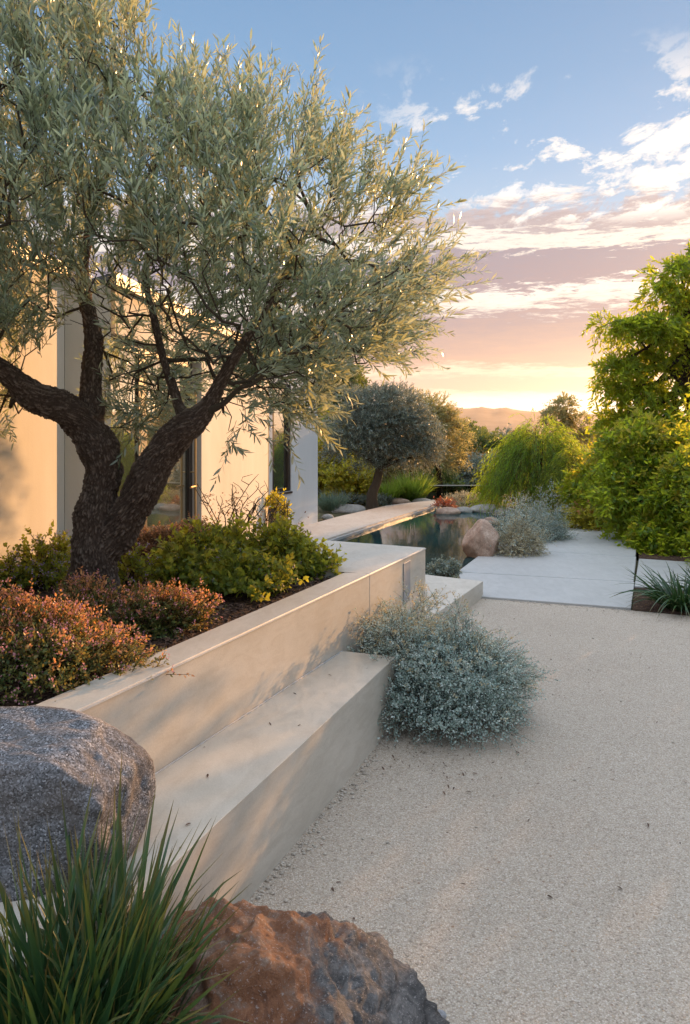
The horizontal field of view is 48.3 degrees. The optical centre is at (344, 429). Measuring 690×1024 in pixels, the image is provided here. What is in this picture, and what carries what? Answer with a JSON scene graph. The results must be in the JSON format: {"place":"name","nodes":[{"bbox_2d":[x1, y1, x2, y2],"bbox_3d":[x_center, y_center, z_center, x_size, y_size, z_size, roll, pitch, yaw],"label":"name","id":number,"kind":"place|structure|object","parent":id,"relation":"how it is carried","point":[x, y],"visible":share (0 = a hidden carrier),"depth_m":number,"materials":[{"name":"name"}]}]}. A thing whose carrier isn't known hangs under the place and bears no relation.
{"place":"outdoors","nodes":[
{"label":"outdoors","id":0,"kind":"place"},
{"bbox_2d":[0,0,689,414],"label":"sky","id":1,"kind":"structure","parent":0,"point":[568,121],"materials":[{"name":"blue"}]},
{"bbox_2d":[337,506,511,577],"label":"pool water","id":2,"kind":"structure","parent":0,"point":[436,536],"depth_m":12.55,"materials":[{"name":"teal liquid"}]},
{"bbox_2d":[248,599,689,1023],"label":"gravel","id":3,"kind":"structure","parent":0,"point":[500,937],"depth_m":3.16,"materials":[{"name":"beige gravel"}]},
{"bbox_2d":[0,744,251,1023],"bbox_3d":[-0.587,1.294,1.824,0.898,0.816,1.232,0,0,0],"label":"strappy grass","id":4,"kind":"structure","parent":3,"relation":"on","point":[140,969],"depth_m":1.81,"materials":[{"name":"green plant"}]},
{"bbox_2d":[0,651,395,1012],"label":"garden bench","id":5,"kind":"object","parent":3,"relation":"on","point":[264,792],"visible":0.43,"depth_m":3.09,"materials":[{"name":"concrete"}]},
{"bbox_2d":[0,705,155,901],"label":"granite boulder","id":6,"kind":"object","parent":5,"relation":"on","point":[46,752],"visible":0.78,"depth_m":2.22,"materials":[{"name":"grey stone"}]},
{"bbox_2d":[36,540,425,772],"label":"planter wall","id":7,"kind":"structure","parent":3,"relation":"on","point":[237,668],"depth_m":3.59,"materials":[{"name":"concrete"}]},
{"bbox_2d":[156,897,449,1023],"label":"ironstone boulder","id":8,"kind":"object","parent":3,"relation":"on","point":[309,967],"visible":0.81,"depth_m":1.98,"materials":[{"name":"brown stone"}]},
{"bbox_2d":[346,577,461,724],"bbox_3d":[0.425,1.382,4.912,0.989,0.860,1.174,0,0,0],"label":"silver shrub","id":9,"kind":"object","parent":3,"relation":"on","point":[413,619],"visible":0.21,"depth_m":4.81,"materials":[{"name":"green plant"}]},
{"bbox_2d":[179,618,686,919],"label":"leaf litter","id":10,"kind":"object","parent":3,"relation":"on","point":[332,888],"visible":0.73,"depth_m":3.29,"materials":[{"name":"brown plant"}]},
{"bbox_2d":[438,1009,446,1018],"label":"pebble","id":11,"kind":"object","parent":3,"relation":"on","point":[443,1013],"visible":0.44,"depth_m":2.22,"materials":[{"name":"grey stone"}]},
{"bbox_2d":[425,575,482,627],"bbox_3d":[0.128,1.643,6.756,1.420,0.215,3.387,0,0,25],"label":"step","id":12,"kind":"object","parent":3,"relation":"on","point":[471,591],"visible":0.19,"depth_m":7.44,"materials":[{"name":"concrete"}]},
{"bbox_2d":[351,592,560,756],"bbox_3d":[0.592,1.400,4.555,1.279,0.826,1.208,0,0,0],"label":"silver shrub","id":13,"kind":"object","parent":3,"relation":"on","point":[472,675],"visible":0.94,"depth_m":4.31,"materials":[{"name":"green plant"}]},
{"bbox_2d":[374,726,538,832],"bbox_3d":[0.572,1.688,3.953,0.872,0.036,1.464,0,0,22],"label":"debris","id":14,"kind":"object","parent":3,"relation":"on","point":[436,762],"visible":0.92,"depth_m":3.90,"materials":[{"name":"brown plant"}]},
{"bbox_2d":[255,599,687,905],"bbox_3d":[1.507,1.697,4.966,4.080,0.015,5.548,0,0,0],"label":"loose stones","id":15,"kind":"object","parent":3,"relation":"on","point":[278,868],"visible":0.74,"depth_m":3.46,"materials":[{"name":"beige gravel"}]},
{"bbox_2d":[318,432,688,615],"bbox_3d":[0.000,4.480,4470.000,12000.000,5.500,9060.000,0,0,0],"label":"ground","id":16,"kind":"structure","parent":0,"point":[321,513],"depth_m":15.90,"materials":[{"name":"brown soil"}]},
{"bbox_2d":[0,237,317,585],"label":"house","id":17,"kind":"structure","parent":16,"relation":"on","point":[42,470],"depth_m":6.49,"materials":[{"name":"beige paint"}]},
{"bbox_2d":[111,338,143,532],"bbox_3d":[-1.866,0.328,6.425,0.060,2.145,0.863,0,0,6],"label":"door","id":18,"kind":"structure","parent":17,"relation":"in","point":[128,461],"depth_m":6.55,"materials":[{"name":"brown metal"}]},
{"bbox_2d":[144,347,197,530],"bbox_3d":[-1.708,0.328,7.548,0.127,2.145,1.397,0,0,6],"label":"door","id":19,"kind":"structure","parent":17,"relation":"in","point":[175,503],"depth_m":7.79,"materials":[{"name":"glass"}]},
{"bbox_2d":[272,385,292,494],"bbox_3d":[-1.073,0.153,12.606,0.145,1.806,0.578,0,0,28],"label":"window","id":20,"kind":"structure","parent":17,"relation":"in","point":[281,457],"depth_m":12.65,"materials":[{"name":"black glass"}]},
{"bbox_2d":[263,487,292,522],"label":"shrub","id":21,"kind":"object","parent":16,"relation":"on","point":[273,499],"visible":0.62,"depth_m":11.39,"materials":[{"name":"yellow plant"}]},
{"bbox_2d":[322,514,333,519],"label":"pool rock","id":22,"kind":"object","parent":16,"relation":"on","point":[327,516],"visible":0.79,"depth_m":14.71,"materials":[{"name":"stone"}]},
{"bbox_2d":[318,404,343,455],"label":"background shrub","id":23,"kind":"object","parent":16,"relation":"on","point":[322,415],"visible":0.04,"depth_m":19.68,"materials":[{"name":"green plant"}]},
{"bbox_2d":[318,489,352,510],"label":"grass tuft","id":24,"kind":"object","parent":16,"relation":"on","point":[331,503],"visible":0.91,"depth_m":16.07,"materials":[{"name":"plant"}]},
{"bbox_2d":[321,361,370,454],"bbox_3d":[-0.550,-0.347,26.056,3.220,4.894,2.395,0,0,0],"label":"dark tree","id":25,"kind":"object","parent":16,"relation":"on","point":[361,379],"visible":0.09,"depth_m":25.51,"materials":[{"name":"green plant"}]},
{"bbox_2d":[318,422,374,499],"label":"background shrub","id":26,"kind":"object","parent":16,"relation":"on","point":[321,475],"visible":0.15,"depth_m":18.57,"materials":[{"name":"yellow plant"}]},
{"bbox_2d":[331,504,365,512],"bbox_3d":[0.076,1.690,16.166,0.728,0.262,0.405,0,0,0],"label":"pool rock","id":27,"kind":"object","parent":16,"relation":"on","point":[350,508],"visible":0.62,"depth_m":16.03,"materials":[{"name":"stone"}]},
{"bbox_2d":[333,489,366,503],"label":"groundcover","id":28,"kind":"object","parent":16,"relation":"on","point":[359,497],"visible":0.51,"depth_m":17.52,"materials":[{"name":"green plant"}]},
{"bbox_2d":[322,457,382,504],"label":"background shrub","id":29,"kind":"object","parent":16,"relation":"on","point":[346,480],"visible":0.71,"depth_m":17.85,"materials":[{"name":"green plant"}]},
{"bbox_2d":[290,500,439,539],"bbox_3d":[0.294,1.685,14.161,1.078,0.090,8.548,0,0,22],"label":"pool coping","id":30,"kind":"object","parent":16,"relation":"on","point":[333,528],"visible":0.44,"depth_m":13.98,"materials":[{"name":"concrete"}]},
{"bbox_2d":[356,492,395,505],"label":"groundcover","id":31,"kind":"object","parent":16,"relation":"on","point":[382,499],"visible":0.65,"depth_m":17.56,"materials":[{"name":"plant"}]},
{"bbox_2d":[318,375,452,509],"bbox_3d":[0.842,0.323,16.578,2.989,3.030,2.094,0,0,0],"label":"olive tree","id":32,"kind":"object","parent":16,"relation":"on","point":[381,421],"visible":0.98,"depth_m":16.14,"materials":[{"name":"green plant"}]},
{"bbox_2d":[329,505,441,540],"bbox_3d":[0.641,1.700,13.655,0.124,0.060,7.873,0,0,22],"label":"pool edge","id":33,"kind":"object","parent":16,"relation":"on","point":[374,526],"visible":0.36,"depth_m":13.66,"materials":[{"name":"concrete"}]},
{"bbox_2d":[371,477,411,499],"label":"grass tuft","id":34,"kind":"object","parent":16,"relation":"on","point":[394,492],"visible":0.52,"depth_m":17.78,"materials":[{"name":"green plant"}]},
{"bbox_2d":[385,498,410,504],"bbox_3d":[1.226,1.678,17.799,0.605,0.200,0.345,0,0,0],"label":"pool rock","id":35,"kind":"object","parent":16,"relation":"on","point":[398,501],"visible":0.62,"depth_m":17.67,"materials":[{"name":"grey stone"}]},
{"bbox_2d":[382,456,421,487],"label":"background tree","id":36,"kind":"object","parent":16,"relation":"on","point":[390,470],"visible":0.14,"depth_m":22.72,"materials":[{"name":"green plant"}]},
{"bbox_2d":[383,469,438,501],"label":"grass tuft","id":37,"kind":"object","parent":16,"relation":"on","point":[416,487],"visible":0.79,"depth_m":17.97,"materials":[{"name":"green plant"}]},
{"bbox_2d":[412,498,430,501],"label":"pool rock","id":38,"kind":"object","parent":16,"relation":"on","point":[420,499],"visible":0.39,"depth_m":17.84,"materials":[{"name":"stone"}]},
{"bbox_2d":[389,385,478,484],"bbox_3d":[2.196,0.337,20.073,2.519,2.991,2.210,0,0,0],"label":"golden tree","id":39,"kind":"object","parent":16,"relation":"on","point":[449,418],"visible":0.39,"depth_m":19.77,"materials":[{"name":"green plant"}]},
{"bbox_2d":[407,463,465,489],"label":"background tree","id":40,"kind":"object","parent":16,"relation":"on","point":[452,481],"visible":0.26,"depth_m":21.58,"materials":[{"name":"green plant"}]},
{"bbox_2d":[425,554,462,577],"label":"pool edge plant","id":41,"kind":"object","parent":16,"relation":"on","point":[446,567],"visible":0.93,"depth_m":9.04,"materials":[{"name":"plant"}]},
{"bbox_2d":[430,496,459,507],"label":"red plant","id":42,"kind":"object","parent":16,"relation":"on","point":[445,502],"visible":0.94,"depth_m":16.22,"materials":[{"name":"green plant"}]},
{"bbox_2d":[435,507,460,513],"bbox_3d":[2.102,1.684,15.665,0.518,0.213,0.299,0,0,0],"label":"pool rock","id":43,"kind":"object","parent":16,"relation":"on","point":[448,510],"visible":0.69,"depth_m":15.59,"materials":[{"name":"grey stone"}]},
{"bbox_2d":[439,418,485,455],"bbox_3d":[5.199,0.902,35.927,3.131,3.613,2.579,0,0,34],"label":"background tree","id":44,"kind":"object","parent":16,"relation":"on","point":[471,425],"visible":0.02,"depth_m":35.74,"materials":[{"name":"green plant"}]},
{"bbox_2d":[441,489,485,506],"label":"pale groundcover","id":45,"kind":"object","parent":16,"relation":"on","point":[463,496],"visible":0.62,"depth_m":17.21,"materials":[{"name":"plant"}]},
{"bbox_2d":[457,506,472,512],"bbox_3d":[2.450,1.673,15.923,0.407,0.174,0.247,0,0,0],"label":"pool rock","id":46,"kind":"object","parent":16,"relation":"on","point":[463,509],"visible":0.62,"depth_m":15.85,"materials":[{"name":"stone"}]},
{"bbox_2d":[426,485,508,499],"bbox_3d":[3.029,1.583,19.006,2.063,0.435,0.032,0,0,0],"label":"glass fence","id":47,"kind":"object","parent":16,"relation":"on","point":[444,490],"visible":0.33,"depth_m":19.00,"materials":[{"name":"metal"}]},
{"bbox_2d":[442,442,500,478],"bbox_3d":[3.617,1.424,23.811,3.478,2.296,2.776,0,0,0],"label":"background tree","id":48,"kind":"object","parent":16,"relation":"on","point":[465,456],"visible":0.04,"depth_m":23.66,"materials":[{"name":"green plant"}]},
{"bbox_2d":[446,424,499,449],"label":"background tree","id":49,"kind":"object","parent":16,"relation":"on","point":[474,433],"visible":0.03,"depth_m":31.94,"materials":[{"name":"green plant"}]},
{"bbox_2d":[462,519,499,557],"bbox_3d":[1.829,1.522,10.394,0.501,0.632,0.422,0,0,0],"label":"sandstone boulder","id":50,"kind":"object","parent":16,"relation":"on","point":[481,536],"visible":0.84,"depth_m":10.24,"materials":[{"name":"beige stone"}]},
{"bbox_2d":[458,425,508,457],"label":"background tree","id":51,"kind":"object","parent":16,"relation":"on","point":[482,442],"visible":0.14,"depth_m":29.64,"materials":[{"name":"green plant"}]},
{"bbox_2d":[470,504,502,512],"bbox_3d":[3.003,1.679,16.015,0.794,0.277,0.503,0,0,21],"label":"pool rock","id":52,"kind":"object","parent":16,"relation":"on","point":[477,510],"visible":0.29,"depth_m":15.88,"materials":[{"name":"stone"}]},
{"bbox_2d":[456,449,517,488],"bbox_3d":[4.278,1.448,22.950,2.658,1.923,2.014,0,0,27],"label":"background tree","id":53,"kind":"object","parent":16,"relation":"on","point":[470,477],"visible":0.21,"depth_m":22.73,"materials":[{"name":"green plant"}]},
{"bbox_2d":[484,517,499,524],"bbox_3d":[2.640,1.677,13.939,0.330,0.201,0.177,0,0,0],"label":"pool rock","id":54,"kind":"object","parent":16,"relation":"on","point":[488,519],"visible":0.21,"depth_m":13.89,"materials":[{"name":"grey stone"}]},
{"bbox_2d":[492,507,518,514],"bbox_3d":[3.243,1.673,15.514,0.569,0.234,0.360,0,0,0],"label":"pool rock","id":55,"kind":"object","parent":16,"relation":"on","point":[496,511],"visible":0.26,"depth_m":15.40,"materials":[{"name":"stone"}]},
{"bbox_2d":[489,423,543,464],"bbox_3d":[8.580,1.445,39.984,4.401,3.610,3.603,0,0,0],"label":"background tree","id":56,"kind":"object","parent":16,"relation":"on","point":[506,431],"visible":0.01,"depth_m":39.81,"materials":[{"name":"green plant"}]},
{"bbox_2d":[461,408,589,515],"bbox_3d":[4.117,1.134,16.133,3.551,3.211,3.351,0,0,0],"label":"weeping bush","id":57,"kind":"object","parent":16,"relation":"on","point":[514,457],"visible":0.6,"depth_m":15.76,"materials":[{"name":"green plant"}]},
{"bbox_2d":[503,428,549,436],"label":"background tree","id":58,"kind":"object","parent":16,"relation":"on","point":[530,429],"depth_m":41.80,"materials":[{"name":"green plant"}]},
{"bbox_2d":[510,438,593,520],"bbox_3d":[4.644,1.709,15.222,2.948,3.103,2.827,0,0,0],"label":"weeping bush","id":59,"kind":"object","parent":16,"relation":"on","point":[560,475],"visible":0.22,"depth_m":15.01,"materials":[{"name":"green plant"}]},
{"bbox_2d":[532,391,600,447],"bbox_3d":[7.927,0.424,27.025,2.718,3.566,1.734,0,0,0],"label":"golden tree","id":60,"kind":"object","parent":16,"relation":"on","point":[563,415],"visible":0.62,"depth_m":26.78,"materials":[{"name":"green plant"}]},
{"bbox_2d":[669,379,689,564],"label":"tall shrub","id":61,"kind":"object","parent":16,"relation":"on","point":[687,491],"visible":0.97,"depth_m":9.74,"materials":[{"name":"green plant"}]},
{"bbox_2d":[459,528,635,609],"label":"concrete paving","id":62,"kind":"structure","parent":0,"point":[588,569],"depth_m":8.99,"materials":[{"name":"grey concrete"}]},
{"bbox_2d":[486,490,556,557],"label":"silver shrub","id":63,"kind":"object","parent":62,"relation":"on","point":[526,537],"visible":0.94,"depth_m":10.29,"materials":[{"name":"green plant"}]},
{"bbox_2d":[491,490,560,543],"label":"silver shrub","id":64,"kind":"object","parent":62,"relation":"on","point":[532,514],"visible":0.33,"depth_m":11.49,"materials":[{"name":"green plant"}]},
{"bbox_2d":[520,476,582,541],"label":"silver shrub","id":65,"kind":"object","parent":62,"relation":"on","point":[563,521],"visible":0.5,"depth_m":11.74,"materials":[{"name":"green plant"}]},
{"bbox_2d":[546,520,574,539],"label":"silver shrub","id":66,"kind":"object","parent":62,"relation":"on","point":[560,530],"visible":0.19,"depth_m":11.81,"materials":[{"name":"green plant"}]},
{"bbox_2d":[447,407,684,431],"bbox_3d":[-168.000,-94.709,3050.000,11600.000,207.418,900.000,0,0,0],"label":"hills","id":67,"kind":"structure","parent":0,"point":[491,418],"depth_m":2963.41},
{"bbox_2d":[509,490,689,561],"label":"soil","id":68,"kind":"structure","parent":0,"point":[643,555],"depth_m":10.32,"materials":[{"name":"brown soil"}]},
{"bbox_2d":[549,438,611,524],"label":"green shrub","id":69,"kind":"object","parent":68,"relation":"on","point":[576,486],"visible":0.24,"depth_m":13.55,"materials":[{"name":"green plant"}]},
{"bbox_2d":[557,496,613,531],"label":"green shrub","id":70,"kind":"object","parent":68,"relation":"on","point":[579,517],"visible":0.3,"depth_m":12.99,"materials":[{"name":"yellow plant"}]},
{"bbox_2d":[579,405,689,540],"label":"green shrub","id":71,"kind":"object","parent":68,"relation":"on","point":[624,469],"visible":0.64,"depth_m":11.52,"materials":[{"name":"green plant"}]},
{"bbox_2d":[579,239,689,474],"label":"feathery tree","id":72,"kind":"object","parent":68,"relation":"on","point":[656,336],"visible":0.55,"depth_m":13.26,"materials":[{"name":"green plant"}]},
{"bbox_2d":[614,510,689,556],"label":"green shrub","id":73,"kind":"object","parent":68,"relation":"on","point":[646,537],"visible":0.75,"depth_m":10.70,"materials":[{"name":"green plant"}]},
{"bbox_2d":[632,444,689,537],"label":"green shrub","id":74,"kind":"object","parent":68,"relation":"on","point":[663,496],"visible":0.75,"depth_m":10.83,"materials":[{"name":"green plant"}]},
{"bbox_2d":[632,587,689,614],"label":"soil","id":75,"kind":"structure","parent":0,"point":[644,605],"depth_m":7.38,"materials":[{"name":"brown soil"}]},
{"bbox_2d":[606,556,689,617],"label":"strappy grass","id":76,"kind":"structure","parent":75,"relation":"on","point":[665,598],"depth_m":7.25,"materials":[{"name":"green plant"}]},
{"bbox_2d":[635,559,689,588],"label":"side paving","id":77,"kind":"structure","parent":0,"point":[657,566],"depth_m":9.18,"materials":[{"name":"concrete"}]},
{"bbox_2d":[663,554,689,597],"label":"strappy grass","id":78,"kind":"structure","parent":0,"point":[683,580],"depth_m":7.63,"materials":[{"name":"green plant"}]},
{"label":"planter earth","id":79,"kind":"structure","parent":0,"visible":0},
{"bbox_2d":[0,525,330,706],"bbox_3d":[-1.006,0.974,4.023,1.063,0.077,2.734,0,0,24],"label":"bark mulch","id":80,"kind":"object","parent":79,"relation":"on","point":[167,642],"visible":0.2,"depth_m":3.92,"materials":[{"name":"brown wood"}]},
{"bbox_2d":[0,542,47,594],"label":"leafy shrub","id":81,"kind":"object","parent":80,"relation":"on","point":[7,564],"visible":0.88,"depth_m":4.58,"materials":[{"name":"green plant"}]},
{"bbox_2d":[4,520,66,588],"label":"leafy shrub","id":82,"kind":"object","parent":80,"relation":"on","point":[40,546],"visible":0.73,"depth_m":4.72,"materials":[{"name":"green plant"}]},
{"bbox_2d":[30,530,71,589],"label":"leafy shrub","id":83,"kind":"object","parent":80,"relation":"on","point":[62,545],"visible":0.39,"depth_m":4.88,"materials":[{"name":"green plant"}]},
{"bbox_2d":[35,566,147,629],"bbox_3d":[-1.247,0.870,3.756,0.589,0.396,0.599,0,0,-43],"label":"coppery shrub","id":84,"kind":"object","parent":80,"relation":"on","point":[98,594],"visible":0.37,"depth_m":3.67,"materials":[{"name":"brown plant"}]},
{"bbox_2d":[0,577,194,706],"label":"coppery shrub","id":85,"kind":"object","parent":80,"relation":"on","point":[67,642],"visible":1,"depth_m":2.95,"materials":[{"name":"brown plant"}]},
{"bbox_2d":[117,541,166,590],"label":"leafy shrub","id":86,"kind":"object","parent":80,"relation":"on","point":[134,561],"visible":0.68,"depth_m":4.67,"materials":[{"name":"green plant"}]},
{"bbox_2d":[93,577,226,641],"bbox_3d":[-0.944,0.881,3.762,0.718,0.337,0.521,0,0,-27],"label":"coppery shrub","id":87,"kind":"object","parent":80,"relation":"on","point":[163,612],"visible":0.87,"depth_m":3.66,"materials":[{"name":"brown plant"}]},
{"bbox_2d":[118,513,219,566],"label":"russet shrub","id":88,"kind":"object","parent":80,"relation":"on","point":[146,536],"visible":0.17,"depth_m":5.72,"materials":[{"name":"brown plant"}]},
{"bbox_2d":[134,509,312,601],"bbox_3d":[-0.757,0.810,4.838,1.135,0.566,1.230,0,0,0],"label":"leafy shrub","id":89,"kind":"object","parent":80,"relation":"on","point":[214,560],"visible":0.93,"depth_m":4.63,"materials":[{"name":"green plant"}]},
{"bbox_2d":[195,474,270,533],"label":"dry stalk plant","id":90,"kind":"object","parent":80,"relation":"on","point":[235,506],"visible":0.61,"depth_m":6.58,"materials":[{"name":"brown plant"}]},
{"bbox_2d":[0,0,503,592],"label":"olive tree","id":91,"kind":"object","parent":80,"relation":"on","point":[108,524],"visible":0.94,"depth_m":3.91,"materials":[{"name":"green plant"}]},
{"bbox_2d":[237,491,308,536],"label":"dry stalk plant","id":92,"kind":"object","parent":80,"relation":"on","point":[277,506],"visible":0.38,"depth_m":6.84,"materials":[{"name":"plant"}]},
{"bbox_2d":[254,512,347,582],"bbox_3d":[-0.354,0.791,5.119,0.736,0.530,0.590,0,0,-38],"label":"leafy shrub","id":93,"kind":"object","parent":80,"relation":"on","point":[317,559],"visible":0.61,"depth_m":4.99,"materials":[{"name":"green plant"}]}
]}

